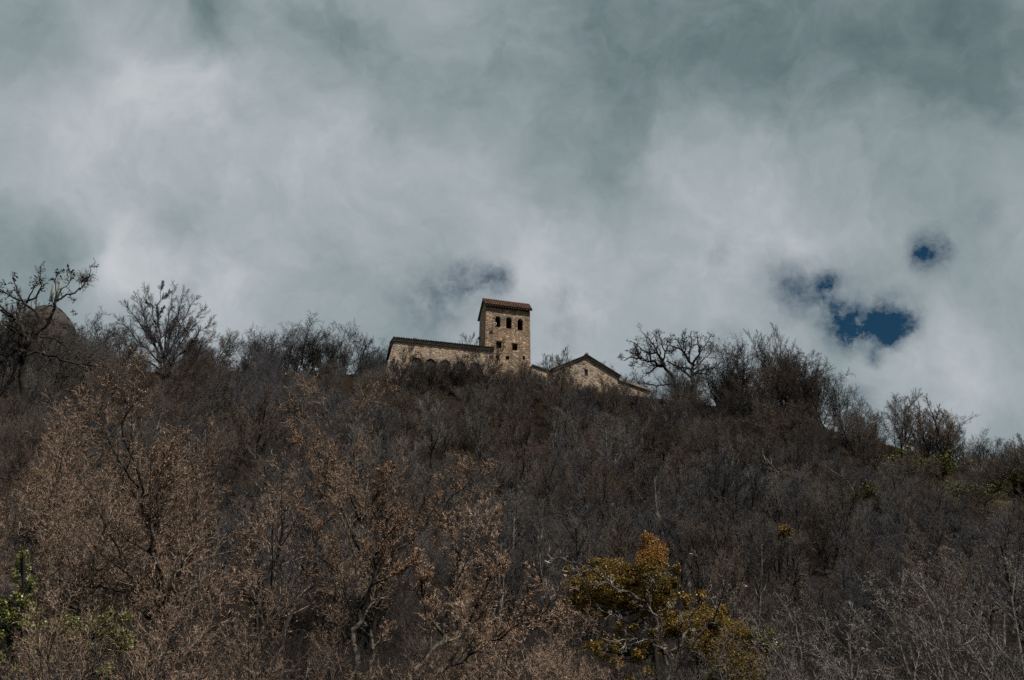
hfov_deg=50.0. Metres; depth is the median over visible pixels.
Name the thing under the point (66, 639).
budding tree
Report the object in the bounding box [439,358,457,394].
sapling
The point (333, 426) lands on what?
slope tree
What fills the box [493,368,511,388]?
sapling
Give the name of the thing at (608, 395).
sapling
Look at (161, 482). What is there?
budding tree
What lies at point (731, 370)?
ridge tree
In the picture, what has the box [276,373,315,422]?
slope tree
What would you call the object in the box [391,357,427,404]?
slope tree
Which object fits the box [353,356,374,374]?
slope tree
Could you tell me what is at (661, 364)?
oak tree
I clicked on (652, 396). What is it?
slope tree
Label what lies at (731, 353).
ridge tree
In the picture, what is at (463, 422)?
slope tree
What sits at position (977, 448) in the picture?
ridge tree
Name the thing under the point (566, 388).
sapling
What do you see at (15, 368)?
slope tree
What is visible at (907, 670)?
pale tree
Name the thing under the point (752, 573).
slope tree
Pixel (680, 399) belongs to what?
slope tree
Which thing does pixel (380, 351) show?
ridge tree
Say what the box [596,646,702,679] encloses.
bare tree
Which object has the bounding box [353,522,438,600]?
slope tree
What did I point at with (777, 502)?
slope tree
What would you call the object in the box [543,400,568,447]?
slope tree
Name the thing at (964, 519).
slope tree
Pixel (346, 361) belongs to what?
ridge tree
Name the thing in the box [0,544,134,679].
ivy clad tree
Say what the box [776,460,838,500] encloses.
slope tree
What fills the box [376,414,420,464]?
slope tree
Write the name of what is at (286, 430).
slope tree
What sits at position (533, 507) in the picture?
slope tree
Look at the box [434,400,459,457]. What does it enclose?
slope tree
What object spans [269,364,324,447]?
slope tree
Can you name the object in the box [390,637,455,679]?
budding tree
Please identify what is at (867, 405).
ridge tree
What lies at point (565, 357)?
feathery tree
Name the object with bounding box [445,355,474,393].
sapling
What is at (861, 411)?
slope tree
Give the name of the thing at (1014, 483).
green shrub
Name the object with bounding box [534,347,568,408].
forked tree
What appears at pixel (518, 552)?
slope tree
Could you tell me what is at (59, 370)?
slope tree
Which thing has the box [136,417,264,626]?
budding tree
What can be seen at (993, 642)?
pale tree
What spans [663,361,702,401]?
slope tree
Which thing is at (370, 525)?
slope tree
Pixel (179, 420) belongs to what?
slope tree
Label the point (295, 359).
ridge tree
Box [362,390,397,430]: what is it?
slope tree
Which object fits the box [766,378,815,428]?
slope tree
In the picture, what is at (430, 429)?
slope tree
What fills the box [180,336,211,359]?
ridge tree
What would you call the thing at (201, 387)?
slope tree
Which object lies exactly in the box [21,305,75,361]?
round chapel
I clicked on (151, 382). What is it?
slope tree
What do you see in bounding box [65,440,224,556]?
slope tree
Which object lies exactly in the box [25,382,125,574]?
budding tree
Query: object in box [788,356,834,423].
feathery tree
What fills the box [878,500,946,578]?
slope tree
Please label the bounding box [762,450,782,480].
fallen branch
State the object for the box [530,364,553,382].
link wall
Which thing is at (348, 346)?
ridge tree
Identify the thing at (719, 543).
slope tree
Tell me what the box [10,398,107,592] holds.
budding tree
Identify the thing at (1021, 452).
slope tree
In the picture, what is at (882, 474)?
slope tree
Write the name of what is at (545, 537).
slope tree
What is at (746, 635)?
ivy clad tree
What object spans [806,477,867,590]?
slope tree
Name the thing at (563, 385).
slope tree
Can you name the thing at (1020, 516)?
slope tree
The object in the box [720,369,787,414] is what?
slope tree
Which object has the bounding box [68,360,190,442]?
slope tree
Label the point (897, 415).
slope tree
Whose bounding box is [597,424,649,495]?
slope tree
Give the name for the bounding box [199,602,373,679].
budding tree
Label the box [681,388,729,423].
slope tree
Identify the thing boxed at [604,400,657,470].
slope tree
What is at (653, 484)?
slope tree
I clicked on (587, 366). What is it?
gabled chapel
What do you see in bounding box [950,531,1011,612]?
slope tree
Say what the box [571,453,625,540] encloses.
slope tree
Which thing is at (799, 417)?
slope tree
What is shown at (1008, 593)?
slope tree
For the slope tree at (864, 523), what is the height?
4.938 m
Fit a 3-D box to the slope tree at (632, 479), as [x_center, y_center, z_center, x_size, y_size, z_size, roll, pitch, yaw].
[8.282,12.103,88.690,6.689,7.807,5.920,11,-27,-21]
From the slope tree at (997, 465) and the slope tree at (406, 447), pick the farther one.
the slope tree at (997, 465)
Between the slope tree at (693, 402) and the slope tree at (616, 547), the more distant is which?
the slope tree at (693, 402)
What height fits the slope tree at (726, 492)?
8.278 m
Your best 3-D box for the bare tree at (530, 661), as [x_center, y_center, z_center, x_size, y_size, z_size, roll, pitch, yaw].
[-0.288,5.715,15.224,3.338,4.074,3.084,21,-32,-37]
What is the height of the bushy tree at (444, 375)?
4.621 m
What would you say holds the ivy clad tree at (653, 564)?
on the ground at (348, 386)
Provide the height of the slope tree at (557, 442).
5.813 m
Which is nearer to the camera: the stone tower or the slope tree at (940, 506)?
the slope tree at (940, 506)
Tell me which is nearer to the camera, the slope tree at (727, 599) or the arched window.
the slope tree at (727, 599)
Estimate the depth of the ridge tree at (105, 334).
100.34 m
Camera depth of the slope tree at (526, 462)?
98.11 m
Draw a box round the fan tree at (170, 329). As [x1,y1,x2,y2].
[105,280,223,375]
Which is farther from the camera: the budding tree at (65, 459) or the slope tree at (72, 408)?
the slope tree at (72, 408)
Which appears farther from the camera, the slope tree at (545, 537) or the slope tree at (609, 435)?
the slope tree at (609, 435)
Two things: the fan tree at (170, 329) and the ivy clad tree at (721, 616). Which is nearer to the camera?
the ivy clad tree at (721, 616)
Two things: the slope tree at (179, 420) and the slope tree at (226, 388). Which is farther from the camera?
the slope tree at (226, 388)
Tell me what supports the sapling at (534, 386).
on the ground at (348, 386)
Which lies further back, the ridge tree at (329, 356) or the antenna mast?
the ridge tree at (329, 356)
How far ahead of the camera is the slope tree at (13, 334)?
70.68 m
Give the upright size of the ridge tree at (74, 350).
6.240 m
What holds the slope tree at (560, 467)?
on the ground at (348, 386)
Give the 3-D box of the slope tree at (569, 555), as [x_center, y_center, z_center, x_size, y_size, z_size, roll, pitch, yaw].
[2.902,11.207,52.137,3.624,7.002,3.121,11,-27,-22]
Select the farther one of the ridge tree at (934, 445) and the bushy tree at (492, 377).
the bushy tree at (492, 377)
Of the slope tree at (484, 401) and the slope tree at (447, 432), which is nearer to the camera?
the slope tree at (447, 432)
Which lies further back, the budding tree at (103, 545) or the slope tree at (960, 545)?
the slope tree at (960, 545)
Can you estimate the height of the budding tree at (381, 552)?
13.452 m
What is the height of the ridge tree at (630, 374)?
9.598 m
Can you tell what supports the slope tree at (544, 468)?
on the ground at (348, 386)
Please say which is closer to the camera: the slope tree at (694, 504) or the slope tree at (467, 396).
the slope tree at (694, 504)
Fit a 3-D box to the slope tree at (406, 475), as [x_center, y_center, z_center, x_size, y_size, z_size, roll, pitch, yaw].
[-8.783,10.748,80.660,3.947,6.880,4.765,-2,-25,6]
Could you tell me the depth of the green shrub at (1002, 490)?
96.86 m
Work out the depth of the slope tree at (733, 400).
129.72 m
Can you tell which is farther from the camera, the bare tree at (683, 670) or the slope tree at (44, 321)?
the slope tree at (44, 321)
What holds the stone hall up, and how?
on the ground at (348, 386)
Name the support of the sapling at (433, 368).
on the ground at (348, 386)
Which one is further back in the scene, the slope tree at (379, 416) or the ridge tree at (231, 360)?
the ridge tree at (231, 360)
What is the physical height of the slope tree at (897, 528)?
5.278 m
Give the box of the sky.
[0,0,1023,469]
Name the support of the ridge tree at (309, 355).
on the ground at (348, 386)
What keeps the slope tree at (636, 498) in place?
on the ground at (348, 386)
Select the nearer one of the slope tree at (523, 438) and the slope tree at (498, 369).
the slope tree at (523, 438)
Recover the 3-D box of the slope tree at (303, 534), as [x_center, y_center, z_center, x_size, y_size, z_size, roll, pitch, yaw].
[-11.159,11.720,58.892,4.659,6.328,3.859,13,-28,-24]
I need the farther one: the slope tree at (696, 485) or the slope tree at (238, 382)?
the slope tree at (238, 382)
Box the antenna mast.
[49,281,61,301]
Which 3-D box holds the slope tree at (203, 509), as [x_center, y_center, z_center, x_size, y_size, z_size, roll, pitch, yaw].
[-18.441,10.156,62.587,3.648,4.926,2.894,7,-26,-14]
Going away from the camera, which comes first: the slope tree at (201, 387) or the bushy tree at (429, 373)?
the slope tree at (201, 387)
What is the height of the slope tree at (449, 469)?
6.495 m
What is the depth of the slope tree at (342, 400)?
108.17 m
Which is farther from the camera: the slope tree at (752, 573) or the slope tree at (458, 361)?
the slope tree at (458, 361)
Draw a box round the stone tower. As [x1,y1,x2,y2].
[477,298,531,379]
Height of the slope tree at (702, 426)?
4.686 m
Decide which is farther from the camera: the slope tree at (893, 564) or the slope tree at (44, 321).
the slope tree at (44, 321)
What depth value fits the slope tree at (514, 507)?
69.48 m
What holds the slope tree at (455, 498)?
on the ground at (348, 386)
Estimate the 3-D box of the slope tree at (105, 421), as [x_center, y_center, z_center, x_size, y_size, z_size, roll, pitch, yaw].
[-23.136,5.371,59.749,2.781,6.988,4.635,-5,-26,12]
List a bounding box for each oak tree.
[618,323,678,401]
[666,328,723,399]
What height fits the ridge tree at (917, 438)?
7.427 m
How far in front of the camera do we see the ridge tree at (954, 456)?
122.10 m
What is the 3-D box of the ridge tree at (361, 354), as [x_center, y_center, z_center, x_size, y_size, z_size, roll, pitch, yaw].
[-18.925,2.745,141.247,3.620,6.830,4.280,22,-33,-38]
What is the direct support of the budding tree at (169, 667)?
on the ground at (348, 386)
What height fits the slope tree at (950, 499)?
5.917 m
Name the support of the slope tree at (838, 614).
on the ground at (348, 386)
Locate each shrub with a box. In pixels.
[702,406,758,432]
[838,479,889,508]
[856,440,972,482]
[863,487,912,512]
[890,448,958,478]
[943,480,1012,514]
[983,468,1023,494]
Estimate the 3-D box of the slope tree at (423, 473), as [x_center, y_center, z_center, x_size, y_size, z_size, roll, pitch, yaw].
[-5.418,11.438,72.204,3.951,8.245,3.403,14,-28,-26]
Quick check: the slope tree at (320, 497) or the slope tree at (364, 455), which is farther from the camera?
the slope tree at (364, 455)
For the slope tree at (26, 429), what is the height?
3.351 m
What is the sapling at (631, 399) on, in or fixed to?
on the ground at (348, 386)
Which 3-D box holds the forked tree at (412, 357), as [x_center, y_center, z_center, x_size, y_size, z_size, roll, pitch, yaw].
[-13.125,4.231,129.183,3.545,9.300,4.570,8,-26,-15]
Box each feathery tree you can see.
[550,345,573,367]
[743,322,800,415]
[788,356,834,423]
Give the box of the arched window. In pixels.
[425,360,434,375]
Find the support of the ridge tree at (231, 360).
on the ground at (348, 386)
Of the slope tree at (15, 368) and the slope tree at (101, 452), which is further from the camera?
the slope tree at (15, 368)
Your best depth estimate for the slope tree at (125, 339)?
96.04 m
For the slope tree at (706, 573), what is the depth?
68.52 m
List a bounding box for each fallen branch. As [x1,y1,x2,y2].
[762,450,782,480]
[824,458,859,491]
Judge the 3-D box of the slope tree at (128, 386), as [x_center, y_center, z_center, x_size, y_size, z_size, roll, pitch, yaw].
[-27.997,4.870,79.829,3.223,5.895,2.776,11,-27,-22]
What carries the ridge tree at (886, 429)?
on the ground at (348, 386)
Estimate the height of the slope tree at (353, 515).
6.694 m
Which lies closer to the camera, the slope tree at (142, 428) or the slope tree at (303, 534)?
the slope tree at (303, 534)
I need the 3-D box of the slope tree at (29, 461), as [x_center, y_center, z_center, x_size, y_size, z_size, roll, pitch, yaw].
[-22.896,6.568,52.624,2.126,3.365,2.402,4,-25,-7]
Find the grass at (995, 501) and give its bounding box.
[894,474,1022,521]
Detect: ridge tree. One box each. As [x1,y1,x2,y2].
[0,317,56,374]
[13,311,123,386]
[72,306,120,360]
[86,324,138,368]
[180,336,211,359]
[216,348,240,370]
[234,334,266,369]
[240,320,290,360]
[240,339,267,366]
[266,321,311,374]
[267,322,314,373]
[273,311,343,373]
[297,319,349,374]
[297,330,329,374]
[316,336,358,373]
[329,319,378,372]
[351,338,380,373]
[357,337,395,363]
[372,347,388,363]
[611,363,650,385]
[633,374,660,395]
[654,350,711,403]
[692,363,740,404]
[698,348,752,413]
[700,333,767,391]
[712,330,776,400]
[720,355,803,414]
[743,350,834,422]
[746,338,831,408]
[766,355,833,412]
[806,367,855,428]
[815,376,863,431]
[844,394,895,438]
[878,392,924,447]
[891,412,945,450]
[921,408,976,456]
[938,425,978,465]
[944,427,991,469]
[956,436,1007,468]
[992,441,1020,477]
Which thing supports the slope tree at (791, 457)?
on the ground at (348, 386)
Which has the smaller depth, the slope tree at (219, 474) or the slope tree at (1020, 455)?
the slope tree at (219, 474)
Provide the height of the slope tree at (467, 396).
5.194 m
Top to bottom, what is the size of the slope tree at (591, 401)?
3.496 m
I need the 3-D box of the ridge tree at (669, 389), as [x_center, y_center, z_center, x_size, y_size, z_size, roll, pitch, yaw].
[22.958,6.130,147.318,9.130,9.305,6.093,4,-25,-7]
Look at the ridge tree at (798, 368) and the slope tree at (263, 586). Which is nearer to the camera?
the slope tree at (263, 586)
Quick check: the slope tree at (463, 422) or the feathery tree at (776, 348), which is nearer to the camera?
the slope tree at (463, 422)
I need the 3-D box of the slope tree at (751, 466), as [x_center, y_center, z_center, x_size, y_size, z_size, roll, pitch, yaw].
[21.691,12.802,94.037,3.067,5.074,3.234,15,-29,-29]
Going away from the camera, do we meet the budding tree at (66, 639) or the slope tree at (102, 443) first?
the budding tree at (66, 639)
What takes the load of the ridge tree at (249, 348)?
on the ground at (348, 386)
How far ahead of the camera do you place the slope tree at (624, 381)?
139.59 m
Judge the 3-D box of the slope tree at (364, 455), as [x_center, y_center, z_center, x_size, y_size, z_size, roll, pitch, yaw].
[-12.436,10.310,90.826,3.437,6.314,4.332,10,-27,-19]
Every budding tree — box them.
[0,345,276,679]
[0,437,199,620]
[0,505,37,597]
[1,586,167,679]
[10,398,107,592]
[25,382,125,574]
[96,631,210,679]
[102,446,340,662]
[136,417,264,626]
[149,569,300,679]
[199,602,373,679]
[275,373,502,679]
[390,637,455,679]
[403,492,580,679]
[435,564,513,679]
[445,590,602,679]
[519,621,629,679]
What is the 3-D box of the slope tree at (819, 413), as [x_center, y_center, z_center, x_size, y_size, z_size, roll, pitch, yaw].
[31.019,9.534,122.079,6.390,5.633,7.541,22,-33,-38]
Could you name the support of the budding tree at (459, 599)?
on the ground at (348, 386)
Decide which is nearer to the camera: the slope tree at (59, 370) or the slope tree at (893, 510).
the slope tree at (59, 370)
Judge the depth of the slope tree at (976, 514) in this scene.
84.38 m
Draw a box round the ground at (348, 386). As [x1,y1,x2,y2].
[0,364,1023,678]
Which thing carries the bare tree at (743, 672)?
on the ground at (348, 386)
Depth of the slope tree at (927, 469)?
103.94 m
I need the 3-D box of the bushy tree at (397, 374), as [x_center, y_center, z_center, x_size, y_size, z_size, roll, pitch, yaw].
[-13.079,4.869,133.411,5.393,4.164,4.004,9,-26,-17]
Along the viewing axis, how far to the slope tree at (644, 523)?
58.71 m
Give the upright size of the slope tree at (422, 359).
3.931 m
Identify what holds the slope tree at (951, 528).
on the ground at (348, 386)
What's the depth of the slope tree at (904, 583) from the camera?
61.62 m
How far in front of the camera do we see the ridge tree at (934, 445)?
120.88 m
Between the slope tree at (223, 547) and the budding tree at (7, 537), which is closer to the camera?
the budding tree at (7, 537)
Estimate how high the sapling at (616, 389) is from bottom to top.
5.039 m
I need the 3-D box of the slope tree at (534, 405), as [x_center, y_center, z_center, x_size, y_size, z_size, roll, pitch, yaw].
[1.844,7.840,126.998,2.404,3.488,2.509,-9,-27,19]
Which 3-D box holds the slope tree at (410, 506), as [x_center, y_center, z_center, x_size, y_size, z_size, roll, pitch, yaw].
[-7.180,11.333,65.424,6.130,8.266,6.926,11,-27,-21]
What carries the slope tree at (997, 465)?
on the ground at (348, 386)
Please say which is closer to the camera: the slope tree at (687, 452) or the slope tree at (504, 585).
the slope tree at (504, 585)
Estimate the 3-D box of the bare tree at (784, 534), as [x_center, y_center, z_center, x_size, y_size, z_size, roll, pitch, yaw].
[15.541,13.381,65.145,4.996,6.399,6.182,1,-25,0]
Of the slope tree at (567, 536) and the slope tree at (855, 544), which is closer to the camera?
the slope tree at (855, 544)
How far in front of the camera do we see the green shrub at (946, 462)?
112.18 m
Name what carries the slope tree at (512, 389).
on the ground at (348, 386)
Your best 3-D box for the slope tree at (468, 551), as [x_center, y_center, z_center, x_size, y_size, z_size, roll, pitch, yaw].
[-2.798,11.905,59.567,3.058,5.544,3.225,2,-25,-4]
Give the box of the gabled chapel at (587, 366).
[551,352,650,397]
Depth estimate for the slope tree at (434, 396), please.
117.66 m
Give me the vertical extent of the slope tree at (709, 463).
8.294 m
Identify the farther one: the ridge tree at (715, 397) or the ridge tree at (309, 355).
the ridge tree at (715, 397)
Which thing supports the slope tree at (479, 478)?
on the ground at (348, 386)
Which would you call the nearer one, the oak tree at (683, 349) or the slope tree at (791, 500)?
the slope tree at (791, 500)
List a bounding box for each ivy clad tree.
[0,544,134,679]
[561,530,701,679]
[649,589,732,678]
[705,617,786,679]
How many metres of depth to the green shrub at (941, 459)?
110.04 m
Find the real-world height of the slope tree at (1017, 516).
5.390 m
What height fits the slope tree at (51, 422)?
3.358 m
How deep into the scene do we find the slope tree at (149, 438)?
57.41 m
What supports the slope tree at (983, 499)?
on the ground at (348, 386)
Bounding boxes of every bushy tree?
[383,362,424,383]
[405,356,449,391]
[428,359,466,384]
[429,359,456,389]
[450,359,487,380]
[482,365,499,389]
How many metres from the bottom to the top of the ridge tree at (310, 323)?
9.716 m
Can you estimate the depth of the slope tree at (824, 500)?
86.59 m
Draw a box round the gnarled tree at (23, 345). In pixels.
[0,258,106,429]
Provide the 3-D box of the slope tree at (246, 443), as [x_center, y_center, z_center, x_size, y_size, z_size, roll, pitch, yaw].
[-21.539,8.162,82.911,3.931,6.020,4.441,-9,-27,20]
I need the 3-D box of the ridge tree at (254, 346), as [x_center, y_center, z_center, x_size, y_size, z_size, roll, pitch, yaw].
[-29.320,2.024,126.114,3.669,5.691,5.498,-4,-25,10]
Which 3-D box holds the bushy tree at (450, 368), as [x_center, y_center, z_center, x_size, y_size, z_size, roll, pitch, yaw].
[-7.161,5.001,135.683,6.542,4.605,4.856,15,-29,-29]
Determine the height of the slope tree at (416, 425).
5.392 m
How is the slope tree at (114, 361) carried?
on the ground at (348, 386)
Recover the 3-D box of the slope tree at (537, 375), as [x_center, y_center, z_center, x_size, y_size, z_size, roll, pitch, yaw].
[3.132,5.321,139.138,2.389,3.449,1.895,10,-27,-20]
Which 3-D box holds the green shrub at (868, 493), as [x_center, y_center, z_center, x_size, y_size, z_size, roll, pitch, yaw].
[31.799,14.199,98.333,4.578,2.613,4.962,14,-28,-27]
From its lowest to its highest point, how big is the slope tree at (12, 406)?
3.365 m
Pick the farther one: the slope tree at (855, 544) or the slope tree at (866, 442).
the slope tree at (866, 442)
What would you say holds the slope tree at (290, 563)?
on the ground at (348, 386)
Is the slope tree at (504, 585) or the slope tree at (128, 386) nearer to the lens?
the slope tree at (504, 585)
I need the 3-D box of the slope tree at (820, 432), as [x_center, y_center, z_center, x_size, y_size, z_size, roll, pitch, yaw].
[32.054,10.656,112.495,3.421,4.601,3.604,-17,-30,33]
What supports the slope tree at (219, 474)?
on the ground at (348, 386)
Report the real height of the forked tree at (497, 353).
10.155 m
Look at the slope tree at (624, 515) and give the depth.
72.57 m
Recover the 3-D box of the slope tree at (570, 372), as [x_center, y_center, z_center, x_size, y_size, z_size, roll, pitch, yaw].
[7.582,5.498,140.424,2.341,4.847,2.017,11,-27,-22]
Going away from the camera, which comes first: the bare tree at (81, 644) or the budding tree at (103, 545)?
the bare tree at (81, 644)
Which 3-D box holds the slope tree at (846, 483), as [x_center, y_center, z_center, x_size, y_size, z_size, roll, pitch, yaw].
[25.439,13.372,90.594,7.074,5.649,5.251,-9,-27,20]
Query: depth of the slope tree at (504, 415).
117.59 m
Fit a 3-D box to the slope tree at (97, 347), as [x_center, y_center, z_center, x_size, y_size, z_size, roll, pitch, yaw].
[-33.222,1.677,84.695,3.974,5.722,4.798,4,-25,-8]
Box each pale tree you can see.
[545,549,745,679]
[683,562,846,679]
[744,599,898,679]
[799,533,999,679]
[877,551,1023,679]
[936,550,1023,679]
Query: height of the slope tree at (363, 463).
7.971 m
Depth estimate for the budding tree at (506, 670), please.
28.01 m
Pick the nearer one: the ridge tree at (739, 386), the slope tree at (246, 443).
the slope tree at (246, 443)
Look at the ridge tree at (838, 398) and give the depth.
130.00 m
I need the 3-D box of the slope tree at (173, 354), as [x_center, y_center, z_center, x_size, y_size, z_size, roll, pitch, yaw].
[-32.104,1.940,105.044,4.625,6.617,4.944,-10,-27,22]
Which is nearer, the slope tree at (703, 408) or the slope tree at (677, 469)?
the slope tree at (677, 469)
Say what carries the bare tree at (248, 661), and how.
on the ground at (348, 386)
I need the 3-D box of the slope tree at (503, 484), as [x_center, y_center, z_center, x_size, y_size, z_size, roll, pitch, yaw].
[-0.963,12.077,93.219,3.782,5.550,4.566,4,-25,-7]
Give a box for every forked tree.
[388,338,418,398]
[459,332,504,404]
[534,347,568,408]
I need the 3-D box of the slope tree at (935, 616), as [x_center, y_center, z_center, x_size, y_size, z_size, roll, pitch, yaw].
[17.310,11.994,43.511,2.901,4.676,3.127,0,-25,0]
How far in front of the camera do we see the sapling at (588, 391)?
133.63 m
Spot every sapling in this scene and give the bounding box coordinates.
[406,356,426,388]
[419,360,443,394]
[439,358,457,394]
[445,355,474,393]
[464,362,488,392]
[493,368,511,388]
[505,360,531,395]
[523,373,550,403]
[550,375,574,411]
[576,382,597,410]
[589,372,618,413]
[604,378,629,411]
[627,389,646,417]
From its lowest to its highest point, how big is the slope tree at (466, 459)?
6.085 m
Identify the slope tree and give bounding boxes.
[0,288,45,382]
[0,326,33,395]
[0,387,21,424]
[6,413,61,460]
[8,295,65,368]
[14,443,56,487]
[15,326,92,392]
[22,408,79,450]
[41,333,129,397]
[53,389,133,468]
[55,391,90,428]
[60,318,113,389]
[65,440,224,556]
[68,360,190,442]
[76,421,149,470]
[80,436,205,562]
[87,346,134,381]
[88,425,186,516]
[101,402,201,495]
[103,389,180,456]
[104,352,208,424]
[108,325,165,369]
[110,364,148,418]
[139,404,230,497]
[144,398,211,444]
[151,370,222,423]
[152,324,209,386]
[166,337,215,396]
[170,318,261,372]
[170,482,220,539]
[176,349,236,384]
[178,512,244,589]
[180,390,233,454]
[196,359,241,398]
[198,451,228,507]
[201,408,265,484]
[201,414,243,480]
[213,488,349,648]
[215,478,266,528]
[221,379,285,467]
[227,364,284,431]
[228,485,301,585]
[233,535,291,617]
[236,354,249,374]
[245,444,319,534]
[263,503,352,580]
[264,430,322,501]
[265,403,326,465]
[268,446,321,517]
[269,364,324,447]
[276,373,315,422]
[279,365,295,386]
[283,494,411,665]
[289,434,346,535]
[299,417,341,469]
[303,462,357,520]
[309,511,378,631]
[316,357,337,375]
[317,384,366,443]
[320,413,389,502]
[321,374,336,393]
[321,491,376,582]
[323,406,366,477]
[328,390,375,469]
[348,428,387,494]
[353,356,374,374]
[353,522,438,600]
[358,456,450,586]
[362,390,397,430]
[364,394,401,454]
[365,435,419,520]
[368,497,414,546]
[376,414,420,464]
[383,430,416,479]
[383,434,429,484]
[389,475,426,530]
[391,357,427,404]
[403,460,458,564]
[407,401,439,449]
[414,390,447,476]
[415,351,431,369]
[418,381,439,418]
[428,447,476,494]
[430,471,467,533]
[433,508,485,604]
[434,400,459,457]
[438,451,476,513]
[442,515,540,628]
[450,352,472,372]
[450,454,493,507]
[457,399,490,448]
[458,484,553,636]
[462,367,482,398]
[462,382,487,418]
[463,404,499,481]
[466,470,532,555]
[469,379,503,429]
[482,408,535,465]
[482,444,521,501]
[489,359,503,383]
[492,372,522,426]
[499,504,571,616]
[500,366,516,397]
[500,481,565,543]
[501,394,528,433]
[505,439,541,491]
[521,392,537,417]
[521,505,552,549]
[522,446,565,516]
[530,368,546,389]
[533,355,578,416]
[534,496,606,638]
[541,552,635,654]
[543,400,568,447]
[544,449,576,500]
[545,432,575,478]
[553,406,581,462]
[556,502,598,564]
[557,387,598,438]
[560,489,653,563]
[563,495,635,570]
[565,368,579,385]
[565,427,589,475]
[566,449,610,521]
[569,523,609,569]
[570,445,662,516]
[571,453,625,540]
[572,514,642,588]
[584,383,598,400]
[584,398,601,421]
[584,404,603,428]
[591,408,649,478]
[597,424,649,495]
[599,425,620,454]
[602,489,660,561]
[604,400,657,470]
[609,492,649,557]
[614,389,640,416]
[616,402,651,426]
[618,377,632,400]
[627,451,693,538]
[628,416,673,499]
[629,489,700,596]
[641,420,691,487]
[644,383,661,411]
[653,440,697,512]
[654,472,723,548]
[659,498,766,615]
[661,434,691,470]
[662,373,716,416]
[662,508,733,598]
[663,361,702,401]
[664,398,684,418]
[673,417,714,465]
[677,417,711,457]
[678,473,721,519]
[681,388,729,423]
[681,434,747,534]
[698,444,771,529]
[699,545,756,604]
[704,546,755,627]
[705,458,745,497]
[713,409,789,471]
[713,516,780,623]
[715,376,743,411]
[715,384,751,423]
[716,501,763,570]
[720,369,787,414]
[732,394,829,448]
[738,459,814,525]
[741,463,777,511]
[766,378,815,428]
[766,396,830,443]
[769,425,815,492]
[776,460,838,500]
[777,475,813,546]
[785,430,832,479]
[786,466,859,527]
[792,472,865,574]
[801,560,894,643]
[805,423,842,462]
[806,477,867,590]
[813,489,839,541]
[814,581,889,669]
[824,396,884,447]
[825,407,872,457]
[831,526,912,632]
[832,455,930,536]
[836,543,926,644]
[843,426,889,483]
[847,501,873,562]
[863,509,919,566]
[877,488,909,543]
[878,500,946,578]
[880,556,927,613]
[883,468,966,524]
[884,387,921,454]
[885,446,942,486]
[893,479,950,559]
[895,515,1020,661]
[898,393,963,458]
[903,577,983,664]
[908,492,998,625]
[912,482,971,565]
[931,508,1023,660]
[936,511,992,561]
[937,479,1023,544]
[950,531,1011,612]
[954,483,1002,516]
[958,498,1023,648]
[963,438,1023,489]
[976,485,1023,574]
[1003,433,1023,473]
[1003,503,1023,543]
[1011,434,1023,481]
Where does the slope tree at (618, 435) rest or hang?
on the ground at (348, 386)
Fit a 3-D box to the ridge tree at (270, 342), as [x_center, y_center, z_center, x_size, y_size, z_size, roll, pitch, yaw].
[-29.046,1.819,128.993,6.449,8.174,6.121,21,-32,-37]
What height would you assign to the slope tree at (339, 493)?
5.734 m
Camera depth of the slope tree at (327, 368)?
130.65 m
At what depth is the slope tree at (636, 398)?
132.54 m
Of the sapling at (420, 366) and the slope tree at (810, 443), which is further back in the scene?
the sapling at (420, 366)
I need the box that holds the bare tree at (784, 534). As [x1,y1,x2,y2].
[731,512,816,612]
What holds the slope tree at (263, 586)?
on the ground at (348, 386)
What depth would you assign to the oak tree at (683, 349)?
144.67 m
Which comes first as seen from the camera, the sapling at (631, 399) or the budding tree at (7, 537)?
the budding tree at (7, 537)
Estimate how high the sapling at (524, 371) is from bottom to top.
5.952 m
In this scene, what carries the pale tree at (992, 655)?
on the ground at (348, 386)
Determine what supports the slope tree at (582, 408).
on the ground at (348, 386)
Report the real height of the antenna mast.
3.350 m
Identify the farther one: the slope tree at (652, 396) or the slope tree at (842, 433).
the slope tree at (652, 396)
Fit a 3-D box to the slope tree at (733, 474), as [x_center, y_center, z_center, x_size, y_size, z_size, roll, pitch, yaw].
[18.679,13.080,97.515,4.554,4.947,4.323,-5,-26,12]
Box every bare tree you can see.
[0,541,243,679]
[161,569,392,679]
[369,617,570,679]
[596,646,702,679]
[632,661,705,679]
[690,618,834,679]
[719,662,760,679]
[731,512,816,612]
[782,655,903,679]
[951,639,1019,679]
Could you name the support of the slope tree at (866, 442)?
on the ground at (348, 386)
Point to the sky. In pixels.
(846, 177)
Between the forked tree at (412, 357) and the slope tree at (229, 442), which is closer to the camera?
the slope tree at (229, 442)
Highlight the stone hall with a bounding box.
[385,336,494,383]
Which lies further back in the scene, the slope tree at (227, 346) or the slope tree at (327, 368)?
the slope tree at (327, 368)
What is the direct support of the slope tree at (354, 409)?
on the ground at (348, 386)
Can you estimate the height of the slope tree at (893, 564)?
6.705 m
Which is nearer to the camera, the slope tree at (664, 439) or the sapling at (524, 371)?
the slope tree at (664, 439)

